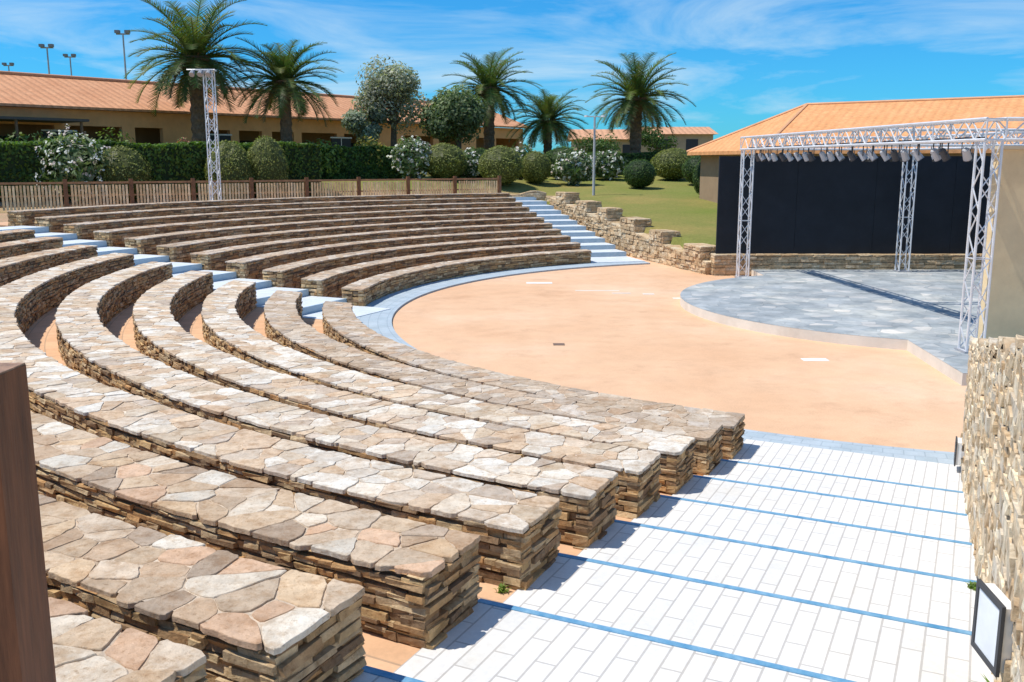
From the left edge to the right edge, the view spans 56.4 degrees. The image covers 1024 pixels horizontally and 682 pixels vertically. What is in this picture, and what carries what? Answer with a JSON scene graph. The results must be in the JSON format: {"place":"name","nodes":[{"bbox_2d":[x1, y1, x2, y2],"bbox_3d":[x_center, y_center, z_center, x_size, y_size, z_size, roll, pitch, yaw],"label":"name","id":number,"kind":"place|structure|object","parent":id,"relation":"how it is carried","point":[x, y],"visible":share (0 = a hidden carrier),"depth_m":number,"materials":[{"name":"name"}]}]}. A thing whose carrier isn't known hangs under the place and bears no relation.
{"place":"outdoors","nodes":[
{"label":"outdoors","id":0,"kind":"place"},
{"bbox_2d":[306,138,346,178],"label":"flowering shrub","id":1,"kind":"object","parent":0,"point":[326,164],"visible":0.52,"depth_m":48.98,"materials":[{"name":"green plant"}]},
{"bbox_2d":[0,222,699,672],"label":"terrace paving","id":2,"kind":"structure","parent":0,"point":[386,654],"depth_m":15.32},
{"bbox_2d":[0,229,207,681],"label":"stone bench","id":3,"kind":"object","parent":2,"relation":"on","point":[86,648],"visible":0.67,"depth_m":3.40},
{"bbox_2d":[0,237,366,681],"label":"stone bench","id":4,"kind":"object","parent":2,"relation":"on","point":[232,617],"visible":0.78,"depth_m":4.25,"materials":[{"name":"stone"}]},
{"bbox_2d":[0,245,482,649],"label":"stone bench","id":5,"kind":"object","parent":2,"relation":"on","point":[417,581],"visible":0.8,"depth_m":5.53,"materials":[{"name":"stone"}]},
{"bbox_2d":[7,193,509,226],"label":"stone bench","id":6,"kind":"object","parent":2,"relation":"on","point":[21,217],"visible":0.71,"depth_m":34.26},
{"bbox_2d":[35,197,515,232],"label":"stone bench","id":7,"kind":"object","parent":2,"relation":"on","point":[54,224],"visible":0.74,"depth_m":33.72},
{"bbox_2d":[0,253,561,590],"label":"stone bench","id":8,"kind":"object","parent":2,"relation":"on","point":[518,532],"visible":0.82,"depth_m":7.23,"materials":[{"name":"stone"}]},
{"bbox_2d":[63,202,522,239],"bbox_3d":[-6.859,-4.498,34.918,2.953,0.609,19.966,9,14,39],"label":"stone bench","id":9,"kind":"object","parent":2,"relation":"on","point":[83,230],"visible":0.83,"depth_m":33.05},
{"bbox_2d":[93,207,529,246],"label":"stone bench","id":10,"kind":"object","parent":2,"relation":"on","point":[113,237],"visible":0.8,"depth_m":32.28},
{"bbox_2d":[124,212,536,254],"bbox_3d":[-5.463,-3.874,33.307,2.747,0.609,18.054,8,14,38],"label":"stone bench","id":11,"kind":"object","parent":2,"relation":"on","point":[148,244],"visible":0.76,"depth_m":31.52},
{"bbox_2d":[55,262,618,549],"bbox_3d":[-5.034,0.000,14.356,3.187,0.609,18.748,-6,12,-29],"label":"stone bench","id":12,"kind":"object","parent":2,"relation":"on","point":[90,345],"visible":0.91,"depth_m":8.81,"materials":[{"name":"stone"}]},
{"bbox_2d":[156,217,544,262],"bbox_3d":[-4.765,-3.563,32.502,2.641,0.609,17.104,8,13,37],"label":"stone bench","id":13,"kind":"object","parent":2,"relation":"on","point":[178,252],"visible":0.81,"depth_m":30.87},
{"bbox_2d":[190,223,552,270],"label":"stone bench","id":14,"kind":"object","parent":2,"relation":"on","point":[215,259],"visible":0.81,"depth_m":30.11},
{"bbox_2d":[225,229,561,279],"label":"stone bench","id":15,"kind":"object","parent":2,"relation":"on","point":[254,266],"visible":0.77,"depth_m":29.41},
{"bbox_2d":[132,271,661,518],"bbox_3d":[-4.089,0.099,14.687,2.869,0.609,17.090,-6,12,-30],"label":"stone bench","id":16,"kind":"object","parent":2,"relation":"on","point":[161,334],"visible":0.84,"depth_m":10.00,"materials":[{"name":"stone"}]},
{"bbox_2d":[262,235,570,288],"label":"stone bench","id":17,"kind":"object","parent":2,"relation":"on","point":[289,275],"visible":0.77,"depth_m":28.59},
{"bbox_2d":[301,242,580,297],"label":"stone bench","id":18,"kind":"object","parent":2,"relation":"on","point":[330,283],"visible":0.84,"depth_m":27.81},
{"bbox_2d":[201,280,695,494],"bbox_3d":[-3.134,0.200,15.007,2.559,0.609,15.423,-6,12,-31],"label":"stone bench","id":19,"kind":"object","parent":2,"relation":"on","point":[226,307],"visible":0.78,"depth_m":11.18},
{"bbox_2d":[341,249,591,305],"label":"stone bench","id":20,"kind":"object","parent":2,"relation":"on","point":[365,291],"visible":1,"depth_m":28.27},
{"bbox_2d":[264,290,723,475],"bbox_3d":[-2.175,0.298,15.340,2.253,0.609,13.755,-7,13,-32],"label":"stone bench","id":21,"kind":"object","parent":2,"relation":"on","point":[286,325],"visible":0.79,"depth_m":12.21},
{"bbox_2d":[493,583,510,592],"bbox_3d":[-0.062,1.530,5.895,0.100,0.050,0.105,9,14,38],"label":"weed","id":22,"kind":"object","parent":2,"relation":"on","point":[501,588],"visible":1,"depth_m":5.89,"materials":[{"name":"green plant"}]},
{"bbox_2d":[0,170,716,268],"bbox_3d":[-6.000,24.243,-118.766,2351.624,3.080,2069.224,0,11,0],"label":"ground","id":23,"kind":"structure","parent":0,"point":[681,207],"depth_m":44.10,"materials":[{"name":"green plant"}]},
{"bbox_2d":[0,131,51,141],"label":"flowering shrub","id":24,"kind":"object","parent":23,"relation":"on","point":[20,136],"visible":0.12,"depth_m":42.07,"materials":[{"name":"green plant"}]},
{"bbox_2d":[38,44,53,73],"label":"floodlight mast","id":25,"kind":"object","parent":23,"relation":"on","point":[43,45],"visible":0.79,"depth_m":91.36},
{"bbox_2d":[63,54,75,75],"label":"floodlight mast","id":26,"kind":"object","parent":23,"relation":"on","point":[69,57],"visible":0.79,"depth_m":105.96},
{"bbox_2d":[33,124,113,204],"bbox_3d":[-17.296,-6.943,37.754,3.150,3.207,2.477,0,11,0],"label":"flowering shrub","id":27,"kind":"object","parent":23,"relation":"on","point":[79,168],"visible":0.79,"depth_m":37.25,"materials":[{"name":"green plant"}]},
{"bbox_2d":[91,127,133,142],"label":"flowering shrub","id":28,"kind":"object","parent":23,"relation":"on","point":[112,134],"visible":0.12,"depth_m":46.91,"materials":[{"name":"green plant"}]},
{"bbox_2d":[114,30,129,79],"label":"floodlight mast","id":29,"kind":"object","parent":23,"relation":"on","point":[117,32],"visible":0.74,"depth_m":86.38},
{"bbox_2d":[93,145,152,201],"bbox_3d":[-15.950,-6.798,39.017,2.370,2.393,2.400,-3,11,-13],"label":"shrub","id":30,"kind":"object","parent":23,"relation":"on","point":[127,164],"visible":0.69,"depth_m":38.28,"materials":[{"name":"green plant"}]},
{"bbox_2d":[0,139,321,199],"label":"hedge","id":31,"kind":"object","parent":23,"relation":"on","point":[179,161],"visible":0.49,"depth_m":39.87,"materials":[{"name":"green plant"}]},
{"bbox_2d":[0,226,390,319],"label":"stairway","id":32,"kind":"object","parent":23,"relation":"on","point":[311,305],"visible":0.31,"depth_m":24.07,"materials":[{"name":"tile"}]},
{"bbox_2d":[124,0,267,145],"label":"palm tree","id":33,"kind":"object","parent":23,"relation":"on","point":[190,43],"visible":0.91,"depth_m":47.36,"materials":[{"name":"green plant"}]},
{"bbox_2d":[186,69,221,199],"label":"lighting tower","id":34,"kind":"structure","parent":23,"relation":"on","point":[207,72],"depth_m":38.04,"materials":[{"name":"metal"}]},
{"bbox_2d":[204,140,253,199],"bbox_3d":[-11.991,-7.135,40.592,2.106,2.801,2.080,-3,11,-17],"label":"shrub","id":35,"kind":"object","parent":23,"relation":"on","point":[235,163],"visible":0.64,"depth_m":39.89,"materials":[{"name":"green plant"}]},
{"bbox_2d":[0,176,500,210],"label":"wooden fence","id":36,"kind":"object","parent":23,"relation":"on","point":[407,190],"visible":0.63,"depth_m":38.91,"materials":[{"name":"brown wood"}]},
{"bbox_2d":[0,71,530,153],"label":"arcade building","id":37,"kind":"structure","parent":23,"relation":"on","point":[32,103],"depth_m":51.13,"materials":[{"name":"tile"}]},
{"bbox_2d":[0,136,22,141],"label":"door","id":38,"kind":"structure","parent":37,"relation":"in","point":[2,137],"depth_m":47.17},
{"bbox_2d":[41,129,76,143],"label":"window","id":39,"kind":"structure","parent":37,"relation":"in","point":[45,131],"depth_m":46.28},
{"bbox_2d":[208,134,231,145],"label":"window","id":40,"kind":"structure","parent":37,"relation":"in","point":[221,137],"depth_m":53.54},
{"bbox_2d":[330,137,351,146],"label":"window","id":41,"kind":"structure","parent":37,"relation":"in","point":[342,141],"depth_m":60.35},
{"bbox_2d":[247,135,288,198],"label":"shrub","id":42,"kind":"object","parent":23,"relation":"on","point":[268,159],"visible":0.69,"depth_m":40.79,"materials":[{"name":"green plant"}]},
{"bbox_2d":[225,37,342,141],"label":"palm tree","id":43,"kind":"object","parent":23,"relation":"on","point":[285,89],"visible":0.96,"depth_m":48.71,"materials":[{"name":"green plant"}]},
{"bbox_2d":[283,145,407,179],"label":"hedge","id":44,"kind":"object","parent":23,"relation":"on","point":[356,166],"visible":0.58,"depth_m":50.24,"materials":[{"name":"green plant"}]},
{"bbox_2d":[340,105,387,145],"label":"olive tree","id":45,"kind":"object","parent":23,"relation":"on","point":[356,124],"visible":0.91,"depth_m":54.27,"materials":[{"name":"green plant"}]},
{"bbox_2d":[351,135,385,166],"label":"flowering shrub","id":46,"kind":"object","parent":23,"relation":"on","point":[369,141],"visible":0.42,"depth_m":50.68,"materials":[{"name":"green plant"}]},
{"bbox_2d":[349,54,430,146],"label":"olive tree","id":47,"kind":"object","parent":23,"relation":"on","point":[391,89],"visible":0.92,"depth_m":54.46,"materials":[{"name":"green plant"}]},
{"bbox_2d":[386,135,431,178],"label":"flowering shrub","id":48,"kind":"object","parent":23,"relation":"on","point":[412,160],"visible":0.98,"depth_m":48.67,"materials":[{"name":"green plant"}]},
{"bbox_2d":[424,143,467,177],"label":"shrub","id":49,"kind":"object","parent":23,"relation":"on","point":[447,161],"visible":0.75,"depth_m":48.82,"materials":[{"name":"green plant"}]},
{"bbox_2d":[417,84,489,177],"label":"olive tree","id":50,"kind":"object","parent":23,"relation":"on","point":[456,115],"visible":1,"depth_m":53.51,"materials":[{"name":"green plant"}]},
{"bbox_2d":[459,146,479,177],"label":"flowering shrub","id":51,"kind":"object","parent":23,"relation":"on","point":[471,170],"visible":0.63,"depth_m":50.33,"materials":[{"name":"white plant"}]},
{"bbox_2d":[442,48,539,149],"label":"palm tree","id":52,"kind":"object","parent":23,"relation":"on","point":[487,88],"visible":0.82,"depth_m":57.48,"materials":[{"name":"green plant"}]},
{"bbox_2d":[478,145,523,185],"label":"shrub","id":53,"kind":"object","parent":23,"relation":"on","point":[504,163],"visible":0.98,"depth_m":48.42,"materials":[{"name":"green plant"}]},
{"bbox_2d":[513,142,533,179],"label":"flowering shrub","id":54,"kind":"object","parent":23,"relation":"on","point":[522,151],"visible":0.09,"depth_m":51.71,"materials":[{"name":"white plant"}]},
{"bbox_2d":[520,150,551,183],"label":"shrub","id":55,"kind":"object","parent":23,"relation":"on","point":[537,168],"visible":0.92,"depth_m":50.15,"materials":[{"name":"green plant"}]},
{"bbox_2d":[505,88,589,154],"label":"palm tree","id":56,"kind":"object","parent":23,"relation":"on","point":[548,121],"visible":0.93,"depth_m":59.82,"materials":[{"name":"green plant"}]},
{"bbox_2d":[546,146,578,177],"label":"shrub","id":57,"kind":"object","parent":23,"relation":"on","point":[552,153],"visible":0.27,"depth_m":53.38,"materials":[{"name":"green plant"}]},
{"bbox_2d":[551,149,595,185],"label":"flowering shrub","id":58,"kind":"object","parent":23,"relation":"on","point":[572,168],"visible":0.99,"depth_m":50.76,"materials":[{"name":"green plant"}]},
{"bbox_2d":[515,197,644,262],"bbox_3d":[1.776,-4.782,40.141,1.982,2.105,15.397,-3,11,-14],"label":"stairway","id":59,"kind":"object","parent":23,"relation":"on","point":[602,251],"visible":0.45,"depth_m":37.95,"materials":[{"name":"tile"}]},
{"bbox_2d":[584,115,604,194],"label":"lamp post","id":60,"kind":"object","parent":23,"relation":"on","point":[593,177],"visible":0.91,"depth_m":45.57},
{"bbox_2d":[571,133,621,152],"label":"olive tree","id":61,"kind":"object","parent":23,"relation":"on","point":[602,145],"visible":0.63,"depth_m":72.55,"materials":[{"name":"green plant"}]},
{"bbox_2d":[588,149,627,179],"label":"flowering shrub","id":62,"kind":"object","parent":23,"relation":"on","point":[609,165],"visible":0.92,"depth_m":53.58,"materials":[{"name":"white plant"}]},
{"bbox_2d":[501,190,715,274],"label":"parapet wall","id":63,"kind":"structure","parent":23,"relation":"on","point":[628,235],"depth_m":35.31,"materials":[{"name":"stone"}]},
{"bbox_2d":[568,129,658,152],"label":"house","id":64,"kind":"structure","parent":23,"relation":"on","point":[624,147],"depth_m":82.85,"materials":[{"name":"tile"}]},
{"bbox_2d":[622,145,629,152],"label":"window","id":65,"kind":"structure","parent":64,"relation":"in","point":[626,148],"depth_m":82.33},
{"bbox_2d":[547,151,700,176],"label":"hedge","id":66,"kind":"object","parent":23,"relation":"on","point":[646,156],"visible":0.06,"depth_m":57.51,"materials":[{"name":"green plant"}]},
{"bbox_2d":[582,52,696,152],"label":"palm tree","id":67,"kind":"object","parent":23,"relation":"on","point":[637,103],"visible":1,"depth_m":57.52,"materials":[{"name":"green plant"}]},
{"bbox_2d":[623,159,656,188],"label":"shrub","id":68,"kind":"object","parent":23,"relation":"on","point":[639,174],"visible":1,"depth_m":48.73,"materials":[{"name":"green plant"}]},
{"bbox_2d":[641,126,678,154],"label":"olive tree","id":69,"kind":"object","parent":23,"relation":"on","point":[653,140],"visible":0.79,"depth_m":77.92,"materials":[{"name":"green plant"}]},
{"bbox_2d":[650,148,693,179],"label":"shrub","id":70,"kind":"object","parent":23,"relation":"on","point":[667,164],"visible":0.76,"depth_m":53.24,"materials":[{"name":"green plant"}]},
{"bbox_2d":[350,439,995,681],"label":"stairway","id":71,"kind":"object","parent":23,"relation":"on","point":[756,561],"visible":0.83,"depth_m":6.02,"materials":[{"name":"tile"}]},
{"bbox_2d":[0,363,55,681],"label":"timber post","id":72,"kind":"object","parent":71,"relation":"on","point":[26,649],"visible":1,"depth_m":2.05,"materials":[{"name":"brown wood"}]},
{"bbox_2d":[965,581,976,590],"bbox_3d":[3.036,1.604,6.269,0.106,0.046,0.115,0,11,0],"label":"weed","id":73,"kind":"object","parent":71,"relation":"on","point":[971,585],"visible":0.7,"depth_m":6.27,"materials":[{"name":"green plant"}]},
{"bbox_2d":[642,127,717,150],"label":"house","id":74,"kind":"structure","parent":23,"relation":"on","point":[688,138],"depth_m":88.14,"materials":[{"name":"tile"}]},
{"bbox_2d":[686,139,697,150],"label":"window","id":75,"kind":"structure","parent":74,"relation":"in","point":[690,143],"depth_m":88.12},
{"bbox_2d":[682,155,700,184],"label":"shrub","id":76,"kind":"object","parent":23,"relation":"on","point":[688,167],"visible":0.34,"depth_m":50.71,"materials":[{"name":"green plant"}]},
{"bbox_2d":[692,160,700,193],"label":"shrub","id":77,"kind":"object","parent":23,"relation":"on","point":[696,178],"visible":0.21,"depth_m":45.13,"materials":[{"name":"green plant"}]},
{"bbox_2d":[687,95,1023,202],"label":"tiled roof building","id":78,"kind":"structure","parent":23,"relation":"on","point":[805,117],"depth_m":38.81,"materials":[{"name":"orange tile"}]},
{"bbox_2d":[960,334,1023,681],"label":"boundary wall","id":79,"kind":"structure","parent":23,"relation":"on","point":[992,461],"depth_m":5.78,"materials":[{"name":"stone"}]},
{"bbox_2d":[954,436,963,465],"bbox_3d":[4.984,1.228,10.607,0.126,0.280,0.264,5,12,24],"label":"wall floodlight","id":80,"kind":"object","parent":79,"relation":"attached to","point":[959,453],"depth_m":10.52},
{"bbox_2d":[971,579,1013,676],"bbox_3d":[2.280,1.330,4.438,0.153,0.340,0.320,1,11,6],"label":"wall floodlight","id":81,"kind":"object","parent":79,"relation":"attached to","point":[991,636],"depth_m":4.40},
{"bbox_2d":[472,147,487,177],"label":"shrub","id":82,"kind":"object","parent":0,"point":[480,151],"visible":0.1,"depth_m":52.48,"materials":[{"name":"green plant"}]},
{"bbox_2d":[0,0,1023,152],"label":"sky","id":83,"kind":"structure","parent":0,"point":[746,63],"materials":[{"name":"blue"}]},
{"bbox_2d":[357,262,960,464],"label":"orchestra border path","id":84,"kind":"structure","parent":0,"point":[381,321],"depth_m":20.22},
{"bbox_2d":[392,255,965,451],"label":"orchestra floor","id":85,"kind":"structure","parent":0,"point":[662,345],"depth_m":17.23,"materials":[{"name":"concrete"}]},
{"bbox_2d":[322,301,745,459],"bbox_3d":[-1.202,0.336,15.646,1.948,0.480,12.027,-7,13,-33],"label":"stone bench","id":86,"kind":"object","parent":85,"relation":"on","point":[341,323],"visible":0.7,"depth_m":13.30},
{"bbox_2d":[526,282,828,360],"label":"floor markings","id":87,"kind":"object","parent":85,"relation":"on","point":[814,359],"visible":0.91,"depth_m":25.26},
{"bbox_2d":[680,269,980,385],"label":"stage platform","id":88,"kind":"structure","parent":85,"relation":"on","point":[921,308],"depth_m":21.84,"materials":[{"name":"stone"}]},
{"bbox_2d":[734,117,1023,353],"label":"stage truss","id":89,"kind":"object","parent":88,"relation":"on","point":[1016,140],"visible":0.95,"depth_m":19.43,"materials":[{"name":"metal"}]},
{"bbox_2d":[758,150,765,161],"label":"stage spotlight","id":90,"kind":"object","parent":89,"relation":"hanging from","point":[761,157],"visible":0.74,"depth_m":27.07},
{"bbox_2d":[765,149,771,161],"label":"stage spotlight","id":91,"kind":"object","parent":89,"relation":"hanging from","point":[768,156],"visible":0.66,"depth_m":26.50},
{"bbox_2d":[771,149,777,161],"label":"stage spotlight","id":92,"kind":"object","parent":89,"relation":"hanging from","point":[774,157],"visible":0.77,"depth_m":26.12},
{"bbox_2d":[778,149,786,161],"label":"stage spotlight","id":93,"kind":"object","parent":89,"relation":"hanging from","point":[781,155],"visible":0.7,"depth_m":25.50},
{"bbox_2d":[786,148,793,161],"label":"stage spotlight","id":94,"kind":"object","parent":89,"relation":"hanging from","point":[789,156],"visible":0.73,"depth_m":25.01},
{"bbox_2d":[794,148,802,160],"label":"stage spotlight","id":95,"kind":"object","parent":89,"relation":"hanging from","point":[797,155],"visible":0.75,"depth_m":24.42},
{"bbox_2d":[802,148,809,161],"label":"stage spotlight","id":96,"kind":"object","parent":89,"relation":"hanging from","point":[805,156],"visible":0.59,"depth_m":23.92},
{"bbox_2d":[807,148,815,161],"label":"stage spotlight","id":97,"kind":"object","parent":89,"relation":"hanging from","point":[811,157],"visible":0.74,"depth_m":23.61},
{"bbox_2d":[819,147,827,161],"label":"stage spotlight","id":98,"kind":"object","parent":89,"relation":"hanging from","point":[823,156],"visible":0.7,"depth_m":22.85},
{"bbox_2d":[827,147,834,161],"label":"stage spotlight","id":99,"kind":"object","parent":89,"relation":"hanging from","point":[831,156],"visible":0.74,"depth_m":22.42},
{"bbox_2d":[835,147,844,161],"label":"stage spotlight","id":100,"kind":"object","parent":89,"relation":"hanging from","point":[839,155],"visible":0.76,"depth_m":21.91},
{"bbox_2d":[847,146,856,161],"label":"stage spotlight","id":101,"kind":"object","parent":89,"relation":"hanging from","point":[851,155],"visible":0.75,"depth_m":21.31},
{"bbox_2d":[857,146,868,161],"bbox_3d":[7.649,-4.104,20.810,0.242,0.408,0.192,4,11,19],"label":"stage spotlight","id":102,"kind":"object","parent":89,"relation":"hanging from","point":[862,155],"visible":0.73,"depth_m":20.77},
{"bbox_2d":[749,137,987,147],"bbox_3d":[7.476,-4.540,22.066,0.266,0.054,11.901,-1,11,-5],"label":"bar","id":103,"kind":"object","parent":89,"relation":"on","point":[880,141],"visible":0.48,"depth_m":19.51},
{"bbox_2d":[867,145,878,161],"bbox_3d":[7.686,-4.016,20.346,0.242,0.408,0.192,5,12,25],"label":"stage spotlight","id":104,"kind":"object","parent":89,"relation":"hanging from","point":[872,155],"visible":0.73,"depth_m":20.31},
{"bbox_2d":[880,145,890,161],"bbox_3d":[7.742,-3.914,19.800,0.242,0.408,0.192,1,11,6],"label":"stage spotlight","id":105,"kind":"object","parent":89,"relation":"hanging from","point":[884,154],"visible":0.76,"depth_m":19.76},
{"bbox_2d":[890,145,900,161],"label":"stage spotlight","id":106,"kind":"object","parent":89,"relation":"hanging from","point":[895,155],"visible":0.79,"depth_m":19.33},
{"bbox_2d":[900,144,910,161],"bbox_3d":[7.805,-3.757,18.962,0.242,0.408,0.192,-8,13,-37],"label":"stage spotlight","id":107,"kind":"object","parent":89,"relation":"hanging from","point":[904,155],"visible":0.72,"depth_m":18.93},
{"bbox_2d":[912,144,923,161],"bbox_3d":[7.854,-3.664,18.465,0.242,0.408,0.192,3,11,15],"label":"stage spotlight","id":108,"kind":"object","parent":89,"relation":"hanging from","point":[917,155],"visible":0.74,"depth_m":18.42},
{"bbox_2d":[930,143,941,161],"bbox_3d":[7.915,-3.541,17.808,0.242,0.408,0.192,-3,11,-14],"label":"stage spotlight","id":109,"kind":"object","parent":89,"relation":"hanging from","point":[935,154],"visible":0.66,"depth_m":17.77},
{"bbox_2d":[938,143,950,161],"bbox_3d":[7.940,-3.487,17.521,0.242,0.408,0.192,-2,11,-11],"label":"stage spotlight","id":110,"kind":"object","parent":89,"relation":"hanging from","point":[944,154],"visible":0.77,"depth_m":17.48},
{"bbox_2d":[961,142,973,161],"bbox_3d":[7.989,-3.346,16.770,0.242,0.408,0.192,-10,15,-44],"label":"stage spotlight","id":111,"kind":"object","parent":89,"relation":"hanging from","point":[966,153],"visible":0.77,"depth_m":16.73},
{"bbox_2d":[978,146,1023,338],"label":"stage side wall","id":112,"kind":"structure","parent":85,"relation":"on","point":[1006,311],"depth_m":16.91,"materials":[{"name":"paint"}]},
{"bbox_2d":[710,156,990,275],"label":"stage backdrop","id":113,"kind":"structure","parent":0,"point":[816,213],"depth_m":29.27,"materials":[{"name":"fabric"}]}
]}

